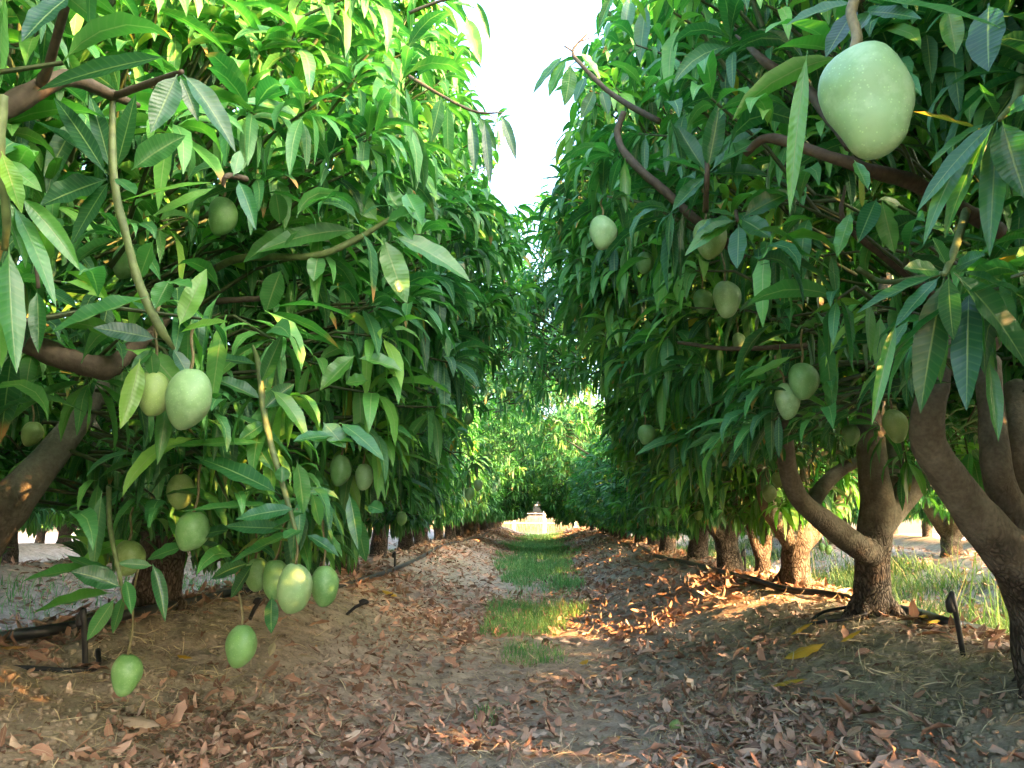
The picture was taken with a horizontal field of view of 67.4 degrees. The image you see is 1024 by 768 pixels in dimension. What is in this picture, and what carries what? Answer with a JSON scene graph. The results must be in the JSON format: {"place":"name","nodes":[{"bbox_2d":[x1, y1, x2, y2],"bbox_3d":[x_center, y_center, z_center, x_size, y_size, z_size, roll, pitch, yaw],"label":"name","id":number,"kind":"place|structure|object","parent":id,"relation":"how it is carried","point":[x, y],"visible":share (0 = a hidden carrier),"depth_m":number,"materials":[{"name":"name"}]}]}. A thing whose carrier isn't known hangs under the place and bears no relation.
{"place":"outdoors","nodes":[
{"label":"outdoors","id":0,"kind":"place"},
{"bbox_2d":[18,0,870,515],"label":"sky","id":1,"kind":"structure","parent":0,"point":[526,36],"materials":[{"name":"white"}]},
{"bbox_2d":[365,514,596,531],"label":"dry grass","id":2,"kind":"structure","parent":0,"point":[536,526],"depth_m":39.84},
{"bbox_2d":[0,516,1023,767],"bbox_3d":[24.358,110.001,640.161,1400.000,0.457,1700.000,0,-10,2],"label":"ground","id":3,"kind":"structure","parent":0,"point":[908,534],"depth_m":3.31,"materials":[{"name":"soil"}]},
{"bbox_2d":[0,646,26,649],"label":"fallen leaf","id":4,"kind":"object","parent":3,"relation":"on","point":[11,647],"visible":1,"depth_m":2.55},
{"bbox_2d":[7,299,70,531],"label":"mango tree","id":5,"kind":"object","parent":3,"relation":"on","point":[35,516],"depth_m":6.65,"materials":[{"name":"green plant"}]},
{"bbox_2d":[19,523,78,543],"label":"mango tree","id":6,"kind":"object","parent":3,"relation":"on","point":[40,535],"visible":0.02,"depth_m":17.99,"materials":[{"name":"green plant"}]},
{"bbox_2d":[1,433,111,564],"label":"mango tree","id":7,"kind":"object","parent":3,"relation":"on","point":[14,551],"visible":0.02,"depth_m":7.48,"materials":[{"name":"green plant"}]},
{"bbox_2d":[14,648,101,673],"bbox_3d":[-1.542,0.919,2.496,0.401,0.058,0.185,8,-12,-38],"label":"drip hose","id":8,"kind":"object","parent":3,"relation":"on","point":[74,670],"visible":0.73,"depth_m":2.48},
{"bbox_2d":[41,520,77,542],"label":"mango tree","id":9,"kind":"object","parent":3,"relation":"on","point":[68,531],"visible":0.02,"depth_m":13.58,"materials":[{"name":"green plant"}]},
{"bbox_2d":[41,484,81,527],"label":"mango tree","id":10,"kind":"object","parent":3,"relation":"on","point":[54,522],"depth_m":8.28,"materials":[{"name":"green plant"}]},
{"bbox_2d":[75,607,87,667],"bbox_3d":[-1.444,0.875,2.579,0.039,0.247,0.054,-3,-10,18],"label":"irrigation stake","id":11,"kind":"object","parent":3,"relation":"on","point":[81,620],"visible":0.87,"depth_m":2.57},
{"bbox_2d":[0,0,226,447],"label":"mango tree","id":12,"kind":"object","parent":3,"relation":"on","point":[92,32],"visible":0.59,"depth_m":1.36,"materials":[{"name":"green plant"}]},
{"bbox_2d":[115,716,159,727],"bbox_3d":[-1.080,0.978,2.221,0.126,0.028,0.053,2,-10,-13],"label":"fallen leaf","id":13,"kind":"object","parent":3,"relation":"on","point":[140,721],"visible":0.95,"depth_m":2.21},
{"bbox_2d":[177,655,192,658],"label":"fallen leaf","id":14,"kind":"object","parent":3,"relation":"on","point":[184,656],"visible":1,"depth_m":2.79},
{"bbox_2d":[0,538,431,630],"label":"patchy grass","id":15,"kind":"structure","parent":3,"relation":"on","point":[126,578],"depth_m":6.56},
{"bbox_2d":[0,532,488,641],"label":"drip hose","id":16,"kind":"object","parent":3,"relation":"on","point":[27,633],"visible":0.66,"depth_m":3.10,"materials":[{"name":"plastic"}]},
{"bbox_2d":[248,597,262,619],"bbox_3d":[-1.276,1.133,3.797,0.088,0.151,0.030,-3,-10,18],"label":"irrigation stake","id":17,"kind":"object","parent":3,"relation":"on","point":[257,601],"visible":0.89,"depth_m":3.79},
{"bbox_2d":[0,0,511,615],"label":"mango tree","id":18,"kind":"object","parent":3,"relation":"on","point":[468,212],"visible":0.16,"depth_m":3.54,"materials":[{"name":"green plant"}]},
{"bbox_2d":[0,0,515,639],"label":"mango tree","id":19,"kind":"object","parent":3,"relation":"on","point":[246,472],"visible":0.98,"depth_m":1.88,"materials":[{"name":"green plant"}]},
{"bbox_2d":[21,405,43,446],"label":"mango","id":20,"kind":"object","parent":19,"relation":"hanging from","point":[32,433],"visible":0.96,"depth_m":2.53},
{"bbox_2d":[112,205,135,278],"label":"mango","id":21,"kind":"object","parent":19,"relation":"hanging from","point":[121,269],"visible":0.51,"depth_m":1.98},
{"bbox_2d":[111,569,143,696],"bbox_3d":[-0.919,0.600,1.857,0.072,0.296,0.060,3,-12,-3],"label":"mango","id":22,"kind":"object","parent":19,"relation":"hanging from","point":[127,672],"visible":0.98,"depth_m":1.82,"materials":[{"name":"food"}]},
{"bbox_2d":[116,507,145,576],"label":"mango","id":23,"kind":"object","parent":19,"relation":"hanging from","point":[129,548],"visible":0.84,"depth_m":1.95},
{"bbox_2d":[139,306,169,416],"bbox_3d":[-0.687,-0.046,1.478,0.063,0.217,0.059,4,-9,-44],"label":"mango","id":24,"kind":"object","parent":19,"relation":"hanging from","point":[152,403],"visible":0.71,"depth_m":1.45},
{"bbox_2d":[166,464,194,509],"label":"mango","id":25,"kind":"object","parent":19,"relation":"attached to","point":[178,501],"visible":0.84,"depth_m":1.91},
{"bbox_2d":[165,329,211,429],"bbox_3d":[-0.604,-0.014,1.447,0.087,0.204,0.076,2,-6,20],"label":"mango","id":26,"kind":"object","parent":19,"relation":"hanging from","point":[188,397],"visible":0.98,"depth_m":1.42,"materials":[{"name":"food"}]},
{"bbox_2d":[175,456,209,550],"bbox_3d":[-0.735,0.278,1.793,0.075,0.223,0.069,7,-10,-8],"label":"mango","id":27,"kind":"object","parent":19,"relation":"hanging from","point":[192,529],"visible":0.94,"depth_m":1.76,"materials":[{"name":"food"}]},
{"bbox_2d":[208,167,237,235],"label":"mango","id":28,"kind":"object","parent":19,"relation":"hanging from","point":[223,214],"visible":0.87,"depth_m":1.82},
{"bbox_2d":[225,571,256,668],"bbox_3d":[-0.637,0.560,1.832,0.078,0.226,0.068,-5,-16,30],"label":"mango","id":29,"kind":"object","parent":19,"relation":"hanging from","point":[241,645],"visible":0.94,"depth_m":1.79,"materials":[{"name":"food"}]},
{"bbox_2d":[245,533,266,591],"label":"mango","id":30,"kind":"object","parent":19,"relation":"hanging from","point":[253,581],"visible":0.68,"depth_m":2.06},
{"bbox_2d":[262,521,286,599],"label":"mango","id":31,"kind":"object","parent":19,"relation":"hanging from","point":[272,570],"visible":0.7,"depth_m":1.92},
{"bbox_2d":[277,508,312,613],"bbox_3d":[-0.496,0.409,1.778,0.083,0.240,0.074,0,-9,17],"label":"mango","id":32,"kind":"object","parent":19,"relation":"hanging from","point":[294,586],"visible":0.96,"depth_m":1.74,"materials":[{"name":"food"}]},
{"bbox_2d":[312,520,338,606],"bbox_3d":[-0.461,0.424,1.887,0.068,0.241,0.060,-1,-10,-15],"label":"mango","id":33,"kind":"object","parent":19,"relation":"hanging from","point":[325,579],"visible":0.91,"depth_m":1.86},
{"bbox_2d":[330,447,351,485],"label":"mango","id":34,"kind":"object","parent":19,"relation":"hanging from","point":[340,469],"visible":0.93,"depth_m":2.26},
{"bbox_2d":[355,451,372,489],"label":"mango","id":35,"kind":"object","parent":19,"relation":"hanging from","point":[364,476],"visible":0.9,"depth_m":2.27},
{"bbox_2d":[268,643,275,656],"bbox_3d":[-1.017,1.126,3.256,0.030,0.032,0.182,2,-10,-10],"label":"fallen leaf","id":36,"kind":"object","parent":3,"relation":"on","point":[271,649],"visible":0.97,"depth_m":3.24,"materials":[{"name":"plant"}]},
{"bbox_2d":[15,72,545,585],"bbox_3d":[-1.575,-0.427,5.467,3.653,3.834,2.406,0,-10,2],"label":"mango tree","id":37,"kind":"object","parent":3,"relation":"on","point":[515,248],"visible":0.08,"depth_m":5.18,"materials":[{"name":"green plant"}]},
{"bbox_2d":[396,500,406,525],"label":"mango","id":38,"kind":"object","parent":37,"relation":"hanging from","point":[401,517],"visible":1,"depth_m":4.62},
{"bbox_2d":[464,398,472,424],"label":"mango","id":39,"kind":"object","parent":37,"relation":"attached to","point":[468,417],"visible":0.99,"depth_m":5.08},
{"bbox_2d":[465,476,474,500],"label":"mango","id":40,"kind":"object","parent":37,"relation":"attached to","point":[469,493],"visible":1,"depth_m":4.84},
{"bbox_2d":[474,463,482,490],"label":"mango","id":41,"kind":"object","parent":37,"relation":"hanging from","point":[478,484],"visible":0.97,"depth_m":5.18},
{"bbox_2d":[506,376,512,396],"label":"mango","id":42,"kind":"object","parent":37,"relation":"attached to","point":[509,391],"visible":1,"depth_m":6.36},
{"bbox_2d":[346,598,368,614],"bbox_3d":[-0.939,1.350,4.597,0.166,0.128,0.031,0,-10,2],"label":"irrigation stake","id":43,"kind":"object","parent":3,"relation":"on","point":[363,601],"visible":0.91,"depth_m":4.59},
{"bbox_2d":[231,192,555,556],"bbox_3d":[-1.481,-0.132,8.816,4.091,4.460,2.190,0,-10,2],"label":"mango tree","id":44,"kind":"object","parent":3,"relation":"on","point":[379,544],"visible":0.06,"depth_m":8.50,"materials":[{"name":"green plant"}]},
{"bbox_2d":[392,551,395,566],"bbox_3d":[-1.152,1.753,7.496,0.040,0.241,0.052,0,-10,2],"label":"irrigation stake","id":45,"kind":"object","parent":3,"relation":"on","point":[394,555],"visible":0.83,"depth_m":7.49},
{"bbox_2d":[335,348,468,572],"bbox_3d":[-1.428,0.477,7.089,2.103,2.792,2.314,0,-10,2],"label":"mango tree","id":46,"kind":"object","parent":3,"relation":"on","point":[413,522],"visible":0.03,"depth_m":6.56,"materials":[{"name":"green plant"}]},
{"bbox_2d":[397,396,488,549],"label":"mango tree","id":47,"kind":"object","parent":3,"relation":"on","point":[406,542],"visible":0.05,"depth_m":10.17,"materials":[{"name":"green plant"}]},
{"bbox_2d":[413,398,489,544],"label":"mango tree","id":48,"kind":"object","parent":3,"relation":"on","point":[419,539],"visible":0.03,"depth_m":11.74,"materials":[{"name":"green plant"}]},
{"bbox_2d":[444,414,508,538],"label":"mango tree","id":49,"kind":"object","parent":3,"relation":"on","point":[492,496],"visible":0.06,"depth_m":14.71,"materials":[{"name":"green plant"}]},
{"bbox_2d":[472,472,505,533],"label":"mango tree","id":50,"kind":"object","parent":3,"relation":"on","point":[474,529],"depth_m":19.15,"materials":[{"name":"green plant"}]},
{"bbox_2d":[434,346,548,539],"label":"mango tree","id":51,"kind":"object","parent":3,"relation":"on","point":[520,445],"visible":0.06,"depth_m":13.29,"materials":[{"name":"green plant"}]},
{"bbox_2d":[463,440,538,535],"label":"mango tree","id":52,"kind":"object","parent":3,"relation":"on","point":[467,528],"visible":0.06,"depth_m":17.66,"materials":[{"name":"green plant"}]},
{"bbox_2d":[455,407,547,536],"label":"mango tree","id":53,"kind":"object","parent":3,"relation":"on","point":[512,507],"visible":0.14,"depth_m":15.97,"materials":[{"name":"green plant"}]},
{"bbox_2d":[476,454,536,531],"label":"mango tree","id":54,"kind":"object","parent":3,"relation":"on","point":[477,526],"depth_m":20.62,"materials":[{"name":"green plant"}]},
{"bbox_2d":[479,498,536,530],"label":"mango tree","id":55,"kind":"object","parent":3,"relation":"on","point":[482,526],"visible":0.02,"depth_m":22.12,"materials":[{"name":"green plant"}]},
{"bbox_2d":[0,526,1023,767],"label":"leaf litter","id":56,"kind":"object","parent":3,"relation":"on","point":[751,751],"visible":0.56,"depth_m":3.01,"materials":[{"name":"plant"}]},
{"bbox_2d":[0,543,1023,767],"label":"soil clods","id":57,"kind":"object","parent":3,"relation":"on","point":[962,722],"visible":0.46,"depth_m":2.57,"materials":[{"name":"soil"}]},
{"bbox_2d":[486,416,537,529],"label":"mango tree","id":58,"kind":"object","parent":3,"relation":"on","point":[488,524],"visible":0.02,"depth_m":25.04,"materials":[{"name":"green plant"}]},
{"bbox_2d":[473,530,593,727],"bbox_3d":[0.626,3.716,17.726,2.127,0.344,29.876,0,-10,2],"label":"grass strip","id":59,"kind":"object","parent":3,"relation":"on","point":[546,545],"depth_m":8.11,"materials":[{"name":"plant"}]},
{"bbox_2d":[512,511,576,532],"bbox_3d":[1.850,6.386,36.401,16.938,1.803,0.169,0,-10,2],"label":"boundary fence","id":60,"kind":"object","parent":3,"relation":"on","point":[544,525],"visible":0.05,"depth_m":36.34,"materials":[{"name":"white paint"}]},
{"bbox_2d":[537,448,595,530],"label":"mango tree","id":61,"kind":"object","parent":3,"relation":"on","point":[591,528],"visible":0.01,"depth_m":22.96,"materials":[{"name":"green plant"}]},
{"bbox_2d":[538,438,602,530],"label":"mango tree","id":62,"kind":"object","parent":3,"relation":"on","point":[558,454],"visible":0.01,"depth_m":20.20,"materials":[{"name":"green plant"}]},
{"bbox_2d":[548,408,594,445],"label":"mango tree","id":63,"kind":"object","parent":3,"relation":"on","point":[568,415],"visible":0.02,"depth_m":24.93,"materials":[{"name":"green plant"}]},
{"bbox_2d":[533,459,613,535],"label":"mango tree","id":64,"kind":"object","parent":3,"relation":"on","point":[545,509],"visible":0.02,"depth_m":16.93,"materials":[{"name":"green plant"}]},
{"bbox_2d":[532,413,618,538],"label":"mango tree","id":65,"kind":"object","parent":3,"relation":"on","point":[555,479],"visible":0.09,"depth_m":15.64,"materials":[{"name":"green plant"}]},
{"bbox_2d":[544,396,610,528],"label":"mango tree","id":66,"kind":"object","parent":3,"relation":"on","point":[565,412],"visible":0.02,"depth_m":26.30,"materials":[{"name":"green plant"}]},
{"bbox_2d":[519,308,659,546],"bbox_3d":[2.117,0.421,11.502,4.070,4.352,2.239,0,-10,2],"label":"mango tree","id":67,"kind":"object","parent":3,"relation":"on","point":[581,413],"visible":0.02,"depth_m":11.23,"materials":[{"name":"green plant"}]},
{"bbox_2d":[569,442,610,534],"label":"mango tree","id":68,"kind":"object","parent":3,"relation":"on","point":[606,530],"visible":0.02,"depth_m":18.50,"materials":[{"name":"green plant"}]},
{"bbox_2d":[567,446,630,539],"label":"mango tree","id":69,"kind":"object","parent":3,"relation":"on","point":[574,483],"visible":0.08,"depth_m":14.05,"materials":[{"name":"green plant"}]},
{"bbox_2d":[571,403,646,543],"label":"mango tree","id":70,"kind":"object","parent":3,"relation":"on","point":[586,503],"visible":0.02,"depth_m":12.83,"materials":[{"name":"green plant"}]},
{"bbox_2d":[601,736,619,744],"bbox_3d":[0.351,1.264,2.725,0.072,0.018,0.044,0,-10,2],"label":"fallen leaf","id":71,"kind":"object","parent":3,"relation":"on","point":[614,739],"visible":0.98,"depth_m":2.72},
{"bbox_2d":[581,429,676,553],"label":"mango tree","id":72,"kind":"object","parent":3,"relation":"on","point":[596,461],"visible":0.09,"depth_m":9.67,"materials":[{"name":"green plant"}]},
{"bbox_2d":[659,683,678,690],"bbox_3d":[0.678,1.308,3.316,0.066,0.028,0.069,-7,-12,35],"label":"fallen leaf","id":73,"kind":"object","parent":3,"relation":"on","point":[668,687],"visible":0.91,"depth_m":3.31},
{"bbox_2d":[669,719,685,729],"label":"fallen mango","id":74,"kind":"object","parent":3,"relation":"on","point":[673,722],"visible":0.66,"depth_m":2.81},
{"bbox_2d":[594,412,773,559],"bbox_3d":[1.902,0.830,8.207,2.120,2.355,2.186,0,-10,2],"label":"mango tree","id":75,"kind":"object","parent":3,"relation":"on","point":[695,550],"visible":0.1,"depth_m":7.96,"materials":[{"name":"green plant"}]},
{"bbox_2d":[505,125,893,571],"bbox_3d":[1.859,-0.420,6.823,3.909,4.398,2.083,0,-10,2],"label":"mango tree","id":76,"kind":"object","parent":3,"relation":"on","point":[728,556],"visible":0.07,"depth_m":6.58,"materials":[{"name":"green plant"}]},
{"bbox_2d":[741,548,746,570],"bbox_3d":[1.927,1.494,6.379,0.039,0.254,0.055,-3,-10,19],"label":"irrigation stake","id":77,"kind":"object","parent":3,"relation":"on","point":[743,553],"visible":0.88,"depth_m":6.37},
{"bbox_2d":[624,284,868,575],"bbox_3d":[1.822,0.277,5.713,1.998,2.524,1.694,0,-10,2],"label":"mango tree","id":78,"kind":"object","parent":3,"relation":"on","point":[762,552],"visible":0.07,"depth_m":5.26,"materials":[{"name":"green plant"}]},
{"bbox_2d":[520,0,1023,620],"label":"mango tree","id":79,"kind":"object","parent":3,"relation":"on","point":[894,484],"visible":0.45,"depth_m":3.44,"materials":[{"name":"green plant"}]},
{"bbox_2d":[638,412,654,444],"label":"mango","id":80,"kind":"object","parent":79,"relation":"hanging from","point":[646,434],"visible":0.94,"depth_m":3.17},
{"bbox_2d":[762,471,776,502],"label":"mango","id":81,"kind":"object","parent":79,"relation":"attached to","point":[769,493],"visible":1,"depth_m":3.62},
{"bbox_2d":[771,462,781,487],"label":"mango","id":82,"kind":"object","parent":79,"relation":"hanging from","point":[776,480],"visible":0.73,"depth_m":3.82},
{"bbox_2d":[842,416,859,445],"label":"mango","id":83,"kind":"object","parent":79,"relation":"attached to","point":[851,433],"visible":0.94,"depth_m":2.98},
{"bbox_2d":[540,109,1010,587],"bbox_3d":[1.894,-0.264,5.459,3.405,3.606,2.957,0,-10,2],"label":"mango tree","id":84,"kind":"object","parent":3,"relation":"on","point":[797,540],"visible":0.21,"depth_m":4.97,"materials":[{"name":"green plant"}]},
{"bbox_2d":[649,516,656,525],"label":"mango","id":85,"kind":"object","parent":84,"relation":"hanging from","point":[652,524],"visible":0.69,"depth_m":6.38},
{"bbox_2d":[694,505,702,519],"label":"mango","id":86,"kind":"object","parent":84,"relation":"attached to","point":[698,515],"visible":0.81,"depth_m":5.08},
{"bbox_2d":[818,539,825,551],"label":"mango","id":87,"kind":"object","parent":84,"relation":"hanging from","point":[821,546],"visible":0.91,"depth_m":6.41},
{"bbox_2d":[825,539,831,554],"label":"mango","id":88,"kind":"object","parent":84,"relation":"hanging from","point":[828,549],"visible":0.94,"depth_m":5.99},
{"bbox_2d":[532,0,1023,699],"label":"mango tree","id":89,"kind":"object","parent":3,"relation":"on","point":[796,44],"visible":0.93,"depth_m":1.96,"materials":[{"name":"green plant"}]},
{"bbox_2d":[589,198,616,249],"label":"mango","id":90,"kind":"object","parent":89,"relation":"attached to","point":[603,231],"visible":0.92,"depth_m":2.12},
{"bbox_2d":[636,240,653,273],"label":"mango","id":91,"kind":"object","parent":89,"relation":"attached to","point":[644,266],"visible":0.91,"depth_m":2.81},
{"bbox_2d":[693,262,712,313],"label":"mango","id":92,"kind":"object","parent":89,"relation":"hanging from","point":[702,297],"visible":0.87,"depth_m":2.61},
{"bbox_2d":[693,186,726,259],"bbox_3d":[0.509,-0.443,2.018,0.090,0.247,0.076,-4,-14,-16],"label":"mango","id":93,"kind":"object","parent":89,"relation":"hanging from","point":[713,248],"visible":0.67,"depth_m":1.98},
{"bbox_2d":[713,252,740,317],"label":"mango","id":94,"kind":"object","parent":89,"relation":"hanging from","point":[727,297],"visible":0.91,"depth_m":2.14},
{"bbox_2d":[732,318,744,346],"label":"mango","id":95,"kind":"object","parent":89,"relation":"hanging from","point":[738,338],"visible":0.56,"depth_m":2.68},
{"bbox_2d":[774,355,800,419],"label":"mango","id":96,"kind":"object","parent":89,"relation":"hanging from","point":[787,402],"visible":0.84,"depth_m":2.01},
{"bbox_2d":[788,329,819,399],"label":"mango","id":97,"kind":"object","parent":89,"relation":"attached to","point":[804,380],"visible":1,"depth_m":1.98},
{"bbox_2d":[817,0,915,159],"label":"mango","id":98,"kind":"object","parent":89,"relation":"hanging from","point":[866,94],"visible":1,"depth_m":0.84,"materials":[{"name":"food"}]},
{"bbox_2d":[882,398,908,442],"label":"mango","id":99,"kind":"object","parent":89,"relation":"hanging from","point":[895,423],"visible":0.92,"depth_m":2.20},
{"bbox_2d":[773,679,805,686],"bbox_3d":[1.032,1.117,2.866,0.052,0.057,0.165,7,-12,-37],"label":"fallen leaf","id":100,"kind":"object","parent":3,"relation":"on","point":[787,682],"visible":0.93,"depth_m":2.85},
{"bbox_2d":[595,534,1006,630],"bbox_3d":[2.766,2.529,11.124,1.973,0.430,16.452,0,-10,2],"label":"drip hose","id":101,"kind":"object","parent":3,"relation":"on","point":[828,594],"visible":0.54,"depth_m":4.67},
{"bbox_2d":[791,623,811,634],"bbox_3d":[1.337,1.133,3.549,0.112,0.063,0.032,0,-10,2],"label":"fallen leaf","id":102,"kind":"object","parent":3,"relation":"on","point":[800,629],"visible":0.94,"depth_m":3.54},
{"bbox_2d":[782,643,824,659],"bbox_3d":[1.216,1.117,3.205,0.182,0.069,0.063,0,-10,2],"label":"fallen leaf","id":103,"kind":"object","parent":3,"relation":"on","point":[803,652],"visible":0.99,"depth_m":3.19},
{"bbox_2d":[813,463,858,543],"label":"mango tree","id":104,"kind":"object","parent":3,"relation":"on","point":[854,514],"visible":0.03,"depth_m":12.35,"materials":[{"name":"green plant"}]},
{"bbox_2d":[807,606,884,625],"bbox_3d":[1.558,1.083,3.584,0.354,0.092,0.253,0,-10,2],"label":"hose loop","id":105,"kind":"object","parent":3,"relation":"on","point":[837,619],"visible":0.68,"depth_m":3.52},
{"bbox_2d":[841,630,861,641],"bbox_3d":[1.397,1.043,3.168,0.091,0.059,0.026,-7,-12,34],"label":"fallen leaf","id":106,"kind":"object","parent":3,"relation":"on","point":[850,636],"visible":0.99,"depth_m":3.16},
{"bbox_2d":[894,514,919,533],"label":"mango tree","id":107,"kind":"object","parent":3,"relation":"on","point":[914,518],"depth_m":18.12,"materials":[{"name":"green plant"}]},
{"bbox_2d":[856,441,964,557],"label":"mango tree","id":108,"kind":"object","parent":3,"relation":"on","point":[933,511],"visible":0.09,"depth_m":9.14,"materials":[{"name":"green plant"}]},
{"bbox_2d":[902,509,932,536],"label":"mango tree","id":109,"kind":"object","parent":3,"relation":"on","point":[927,532],"visible":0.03,"depth_m":16.61,"materials":[{"name":"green plant"}]},
{"bbox_2d":[857,0,1023,401],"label":"mango tree","id":110,"kind":"object","parent":3,"relation":"on","point":[1004,266],"visible":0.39,"depth_m":1.23,"materials":[{"name":"green plant"}]},
{"bbox_2d":[945,591,965,657],"bbox_3d":[1.579,0.876,2.733,0.081,0.277,0.037,9,-13,-42],"label":"irrigation stake","id":111,"kind":"object","parent":3,"relation":"on","point":[951,606],"visible":0.92,"depth_m":2.72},
{"bbox_2d":[631,534,1009,634],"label":"weedy grass","id":112,"kind":"structure","parent":0,"point":[846,578],"depth_m":7.70,"materials":[{"name":"plant"}]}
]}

